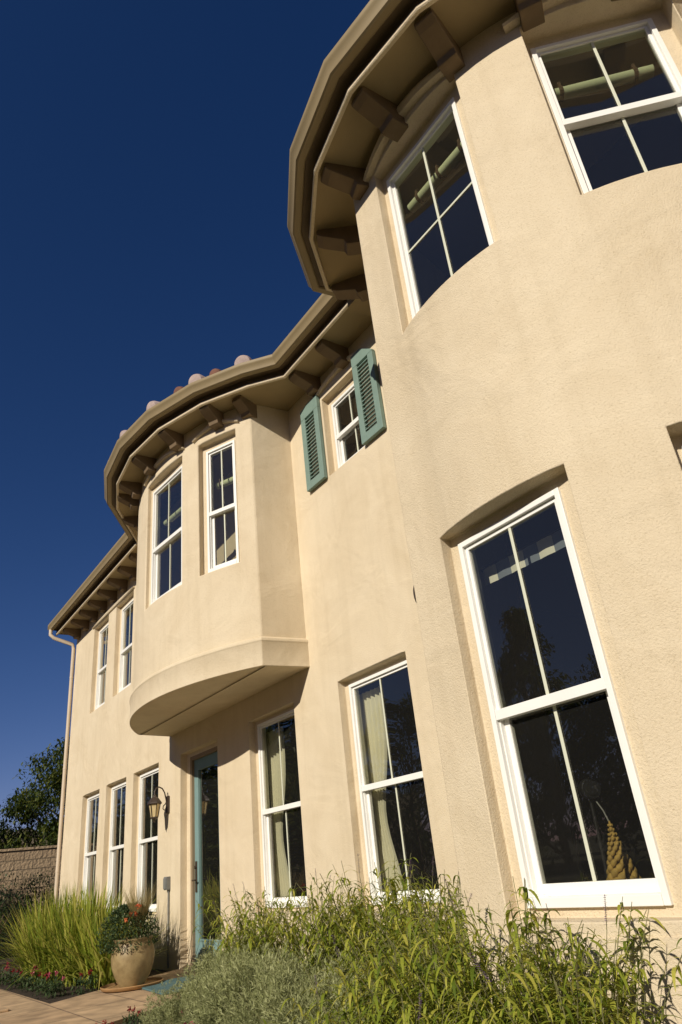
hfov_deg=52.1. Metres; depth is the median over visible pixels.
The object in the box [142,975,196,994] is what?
door mat
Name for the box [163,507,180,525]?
roll shade
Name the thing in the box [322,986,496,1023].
sage shrub
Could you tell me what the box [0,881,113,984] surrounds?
ornamental grass
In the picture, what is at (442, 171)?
roll shade
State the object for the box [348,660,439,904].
window
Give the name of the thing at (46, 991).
bedding flower
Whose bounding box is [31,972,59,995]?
bedding flower
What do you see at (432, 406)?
stucco house
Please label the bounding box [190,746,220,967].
door
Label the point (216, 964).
silver artemisia
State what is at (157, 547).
window
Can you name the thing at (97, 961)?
ornamental grass
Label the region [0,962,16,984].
bedding flower
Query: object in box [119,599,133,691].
window
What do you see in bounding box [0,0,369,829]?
sky
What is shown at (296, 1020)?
silver artemisia
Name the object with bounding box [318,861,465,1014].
sage shrub
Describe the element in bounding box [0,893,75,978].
ornamental grass
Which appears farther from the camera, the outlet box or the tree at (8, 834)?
the tree at (8, 834)
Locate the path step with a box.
[0,1006,8,1012]
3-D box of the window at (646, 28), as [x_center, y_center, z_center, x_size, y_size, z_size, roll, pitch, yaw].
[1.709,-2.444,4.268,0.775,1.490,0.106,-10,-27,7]
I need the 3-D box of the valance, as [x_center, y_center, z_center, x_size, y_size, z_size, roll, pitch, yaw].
[1.081,0.203,3.802,0.037,0.122,0.880,12,-32,-32]
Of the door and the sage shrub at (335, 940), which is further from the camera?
the door
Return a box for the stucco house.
[48,0,681,1023]
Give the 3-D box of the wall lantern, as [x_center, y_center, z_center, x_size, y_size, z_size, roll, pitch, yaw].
[-2.565,4.109,9.816,0.296,0.476,0.208,12,-32,-32]
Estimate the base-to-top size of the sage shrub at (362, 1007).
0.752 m
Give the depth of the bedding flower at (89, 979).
7.83 m
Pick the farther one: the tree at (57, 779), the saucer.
the tree at (57, 779)
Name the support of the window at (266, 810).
in the stucco house
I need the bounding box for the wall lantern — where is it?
[147,786,169,822]
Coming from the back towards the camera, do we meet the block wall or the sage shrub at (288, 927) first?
the block wall
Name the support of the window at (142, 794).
in the stucco house
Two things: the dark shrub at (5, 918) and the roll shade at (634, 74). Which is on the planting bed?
the dark shrub at (5, 918)
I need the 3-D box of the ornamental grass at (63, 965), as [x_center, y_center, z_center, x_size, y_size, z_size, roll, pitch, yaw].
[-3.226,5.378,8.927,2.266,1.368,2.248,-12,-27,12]
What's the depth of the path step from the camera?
6.93 m
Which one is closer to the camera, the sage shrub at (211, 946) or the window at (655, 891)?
the window at (655, 891)
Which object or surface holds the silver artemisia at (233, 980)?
on the planting bed
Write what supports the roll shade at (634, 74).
attached to the stucco house
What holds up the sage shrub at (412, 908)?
on the planting bed
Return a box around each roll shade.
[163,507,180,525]
[216,477,232,488]
[407,138,463,212]
[553,63,653,102]
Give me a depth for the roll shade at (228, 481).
8.74 m
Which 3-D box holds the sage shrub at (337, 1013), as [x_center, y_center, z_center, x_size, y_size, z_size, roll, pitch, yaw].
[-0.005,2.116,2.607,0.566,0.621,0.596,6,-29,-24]
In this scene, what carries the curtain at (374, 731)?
hanging from the stucco house
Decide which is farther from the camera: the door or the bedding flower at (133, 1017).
the door
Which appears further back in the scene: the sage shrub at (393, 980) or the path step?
the path step
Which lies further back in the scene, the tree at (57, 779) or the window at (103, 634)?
the tree at (57, 779)
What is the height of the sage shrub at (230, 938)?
0.969 m
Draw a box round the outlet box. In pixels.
[163,876,169,967]
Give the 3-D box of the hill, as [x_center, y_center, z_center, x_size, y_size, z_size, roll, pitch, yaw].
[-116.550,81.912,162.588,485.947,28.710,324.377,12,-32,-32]
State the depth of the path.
6.72 m
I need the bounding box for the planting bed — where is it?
[0,951,168,1003]
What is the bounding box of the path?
[0,969,194,1023]
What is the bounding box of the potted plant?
[95,881,161,987]
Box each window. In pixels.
[82,794,98,903]
[95,623,108,709]
[107,782,125,908]
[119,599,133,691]
[137,768,158,911]
[151,466,181,603]
[206,440,239,572]
[257,709,307,907]
[331,378,366,467]
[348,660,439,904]
[386,97,494,318]
[458,487,673,908]
[530,18,681,193]
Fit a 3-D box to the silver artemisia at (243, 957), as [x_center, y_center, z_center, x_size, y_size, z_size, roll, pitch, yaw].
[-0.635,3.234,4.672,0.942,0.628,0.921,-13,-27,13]
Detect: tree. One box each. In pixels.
[0,737,69,848]
[0,818,29,848]
[0,821,9,848]
[23,765,67,845]
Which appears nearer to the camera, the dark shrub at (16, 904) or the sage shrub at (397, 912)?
the sage shrub at (397, 912)
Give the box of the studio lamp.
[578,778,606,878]
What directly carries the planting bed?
on the ground
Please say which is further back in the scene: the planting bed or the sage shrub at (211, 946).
the planting bed
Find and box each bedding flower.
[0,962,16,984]
[4,968,30,989]
[18,965,44,991]
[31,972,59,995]
[36,971,68,998]
[69,967,99,994]
[122,1005,147,1023]
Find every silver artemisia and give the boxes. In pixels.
[137,974,207,1023]
[171,930,278,998]
[177,942,313,1023]
[187,935,295,1019]
[190,944,304,1023]
[220,940,363,1023]
[258,952,392,1023]
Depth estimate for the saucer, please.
7.46 m
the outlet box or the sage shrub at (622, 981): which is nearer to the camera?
the sage shrub at (622, 981)
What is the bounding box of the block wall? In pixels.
[0,845,62,952]
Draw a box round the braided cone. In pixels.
[595,800,641,879]
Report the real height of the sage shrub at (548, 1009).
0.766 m
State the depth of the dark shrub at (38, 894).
15.29 m
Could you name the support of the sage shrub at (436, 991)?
on the planting bed
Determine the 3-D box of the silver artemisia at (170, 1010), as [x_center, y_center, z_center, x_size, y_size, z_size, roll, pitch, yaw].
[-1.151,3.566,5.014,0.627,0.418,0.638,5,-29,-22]
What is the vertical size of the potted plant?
1.028 m
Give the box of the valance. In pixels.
[481,527,565,585]
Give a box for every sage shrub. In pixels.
[192,898,280,954]
[193,884,313,964]
[209,881,310,960]
[246,869,368,985]
[257,975,410,1023]
[272,873,379,976]
[280,935,438,1023]
[287,896,396,983]
[294,855,461,993]
[308,893,476,1023]
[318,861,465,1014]
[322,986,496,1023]
[330,864,472,1023]
[346,891,596,1023]
[358,856,467,1023]
[361,876,649,1023]
[433,894,681,1023]
[450,940,668,1023]
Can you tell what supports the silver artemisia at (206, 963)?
on the planting bed
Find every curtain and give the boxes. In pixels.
[266,726,291,896]
[359,686,402,889]
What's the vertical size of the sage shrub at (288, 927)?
0.952 m
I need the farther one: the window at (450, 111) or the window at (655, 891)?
the window at (450, 111)
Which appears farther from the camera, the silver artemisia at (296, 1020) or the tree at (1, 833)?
the tree at (1, 833)
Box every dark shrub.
[0,870,44,952]
[0,886,25,959]
[1,868,60,943]
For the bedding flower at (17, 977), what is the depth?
8.89 m
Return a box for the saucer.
[100,977,163,992]
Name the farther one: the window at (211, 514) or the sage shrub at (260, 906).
the window at (211, 514)
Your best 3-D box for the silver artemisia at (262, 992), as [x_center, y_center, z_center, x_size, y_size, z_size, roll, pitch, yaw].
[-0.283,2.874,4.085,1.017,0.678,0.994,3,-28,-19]
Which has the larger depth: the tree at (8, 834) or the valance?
the tree at (8, 834)
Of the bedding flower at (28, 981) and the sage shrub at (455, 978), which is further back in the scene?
the bedding flower at (28, 981)
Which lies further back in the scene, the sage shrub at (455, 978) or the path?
the path
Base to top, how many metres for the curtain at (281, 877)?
1.750 m
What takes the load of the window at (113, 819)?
in the stucco house
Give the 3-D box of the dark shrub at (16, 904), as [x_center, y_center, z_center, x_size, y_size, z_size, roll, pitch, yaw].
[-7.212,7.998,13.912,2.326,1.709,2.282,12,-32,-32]
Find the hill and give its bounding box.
[0,828,51,847]
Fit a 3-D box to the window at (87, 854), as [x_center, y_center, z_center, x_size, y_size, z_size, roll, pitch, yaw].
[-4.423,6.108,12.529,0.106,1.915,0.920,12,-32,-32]
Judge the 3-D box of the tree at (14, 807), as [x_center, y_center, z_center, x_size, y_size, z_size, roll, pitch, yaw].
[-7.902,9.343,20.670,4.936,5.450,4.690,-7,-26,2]
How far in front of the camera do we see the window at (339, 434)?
7.93 m
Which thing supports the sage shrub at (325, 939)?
on the planting bed
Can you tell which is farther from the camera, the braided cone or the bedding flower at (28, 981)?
the bedding flower at (28, 981)
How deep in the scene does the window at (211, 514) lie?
8.43 m
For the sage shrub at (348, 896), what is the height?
1.079 m
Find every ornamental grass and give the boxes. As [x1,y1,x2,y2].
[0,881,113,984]
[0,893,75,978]
[7,877,166,988]
[32,895,173,990]

